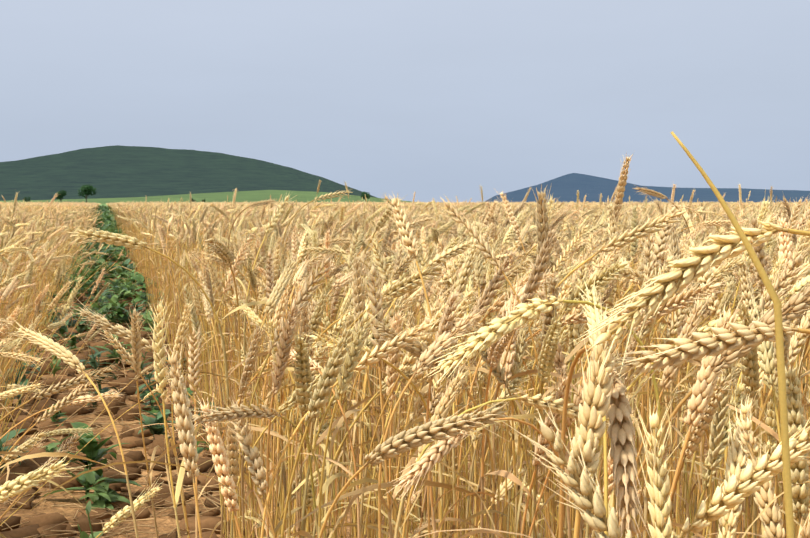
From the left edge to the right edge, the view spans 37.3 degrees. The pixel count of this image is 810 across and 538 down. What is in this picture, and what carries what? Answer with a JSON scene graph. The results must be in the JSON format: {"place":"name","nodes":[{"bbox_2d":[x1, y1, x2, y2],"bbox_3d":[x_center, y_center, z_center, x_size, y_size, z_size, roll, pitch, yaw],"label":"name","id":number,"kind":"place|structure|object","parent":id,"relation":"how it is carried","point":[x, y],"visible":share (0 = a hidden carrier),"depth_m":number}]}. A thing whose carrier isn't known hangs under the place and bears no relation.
{"place":"outdoors","nodes":[
{"label":"outdoors","id":0,"kind":"place"},
{"bbox_2d":[0,145,376,200],"bbox_3d":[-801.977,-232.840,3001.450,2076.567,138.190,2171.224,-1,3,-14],"label":"hill","id":1,"kind":"structure","parent":0,"point":[117,171],"depth_m":2368.89},
{"bbox_2d":[0,190,415,203],"bbox_3d":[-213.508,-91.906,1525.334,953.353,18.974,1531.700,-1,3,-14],"label":"hill meadow","id":2,"kind":"structure","parent":0,"point":[263,195],"depth_m":1076.79},
{"bbox_2d":[0,204,809,537],"bbox_3d":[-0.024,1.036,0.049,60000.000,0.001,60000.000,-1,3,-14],"label":"ground","id":3,"kind":"structure","parent":0,"point":[164,520],"depth_m":4.40},
{"bbox_2d":[55,190,66,200],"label":"tree","id":4,"kind":"object","parent":3,"relation":"on","point":[61,193],"visible":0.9,"depth_m":671.48},
{"bbox_2d":[77,184,96,202],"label":"tree","id":5,"kind":"object","parent":3,"relation":"on","point":[87,190],"visible":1,"depth_m":615.62},
{"bbox_2d":[0,246,255,537],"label":"soil clods","id":6,"kind":"object","parent":3,"relation":"on","point":[38,524],"visible":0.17,"depth_m":4.89},
{"bbox_2d":[0,250,265,537],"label":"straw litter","id":7,"kind":"object","parent":3,"relation":"on","point":[122,474],"visible":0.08,"depth_m":4.23},
{"bbox_2d":[150,337,201,537],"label":"wheat plant","id":8,"kind":"object","parent":3,"relation":"on","point":[184,423],"visible":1,"depth_m":0.89},
{"bbox_2d":[191,404,325,537],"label":"wheat","id":9,"kind":"object","parent":3,"relation":"on","point":[224,414],"visible":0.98,"depth_m":1.03},
{"bbox_2d":[361,191,369,200],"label":"tree","id":10,"kind":"object","parent":3,"relation":"on","point":[363,194],"visible":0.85,"depth_m":896.86},
{"bbox_2d":[303,330,458,537],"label":"wheat","id":11,"kind":"object","parent":3,"relation":"on","point":[364,350],"visible":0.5,"depth_m":1.13},
{"bbox_2d":[381,194,440,535],"bbox_3d":[-0.004,0.443,1.272,0.096,1.049,0.138,-3,4,-41],"label":"wheat","id":12,"kind":"object","parent":3,"relation":"on","point":[405,235],"visible":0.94,"depth_m":1.29},
{"bbox_2d":[378,294,486,537],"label":"wheat plant","id":13,"kind":"object","parent":3,"relation":"on","point":[435,349],"visible":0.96,"depth_m":0.94},
{"bbox_2d":[397,196,547,537],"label":"wheat","id":14,"kind":"object","parent":3,"relation":"on","point":[483,247],"visible":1,"depth_m":1.29},
{"bbox_2d":[383,417,572,537],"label":"wheat plant","id":15,"kind":"object","parent":3,"relation":"on","point":[431,458],"visible":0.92,"depth_m":0.96},
{"bbox_2d":[394,393,608,537],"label":"wheat","id":16,"kind":"object","parent":3,"relation":"on","point":[555,407],"visible":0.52,"depth_m":1.03},
{"bbox_2d":[415,345,649,537],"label":"wheat","id":17,"kind":"object","parent":3,"relation":"on","point":[623,449],"visible":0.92,"depth_m":0.57},
{"bbox_2d":[420,296,671,507],"bbox_3d":[0.112,0.507,0.758,0.187,0.978,0.112,-2,4,-30],"label":"wheat","id":18,"kind":"object","parent":3,"relation":"on","point":[523,314],"visible":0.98,"depth_m":0.74},
{"bbox_2d":[603,195,635,533],"bbox_3d":[0.304,0.418,1.712,0.102,1.050,0.152,2,4,31],"label":"wheat","id":19,"kind":"object","parent":3,"relation":"on","point":[612,230],"visible":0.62,"depth_m":1.76},
{"bbox_2d":[582,260,770,531],"bbox_3d":[0.310,0.474,1.401,0.213,0.972,0.111,-1,3,-21],"label":"plant","id":20,"kind":"object","parent":3,"relation":"on","point":[640,278],"visible":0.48,"depth_m":1.39},
{"bbox_2d":[569,221,809,376],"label":"wheat","id":21,"kind":"object","parent":3,"relation":"on","point":[702,261],"visible":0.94,"depth_m":0.51},
{"bbox_2d":[598,321,809,459],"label":"wheat","id":22,"kind":"object","parent":3,"relation":"on","point":[704,344],"visible":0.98,"depth_m":0.58},
{"bbox_2d":[671,131,794,537],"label":"grass stalk","id":23,"kind":"object","parent":3,"relation":"on","point":[768,285],"visible":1,"depth_m":0.39},
{"bbox_2d":[0,0,809,202],"label":"sky","id":24,"kind":"structure","parent":0,"point":[436,99]},
{"bbox_2d":[485,173,809,202],"bbox_3d":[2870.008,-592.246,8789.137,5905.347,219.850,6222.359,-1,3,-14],"label":"hill","id":25,"kind":"structure","parent":0,"point":[564,188],"depth_m":7195.79}
]}

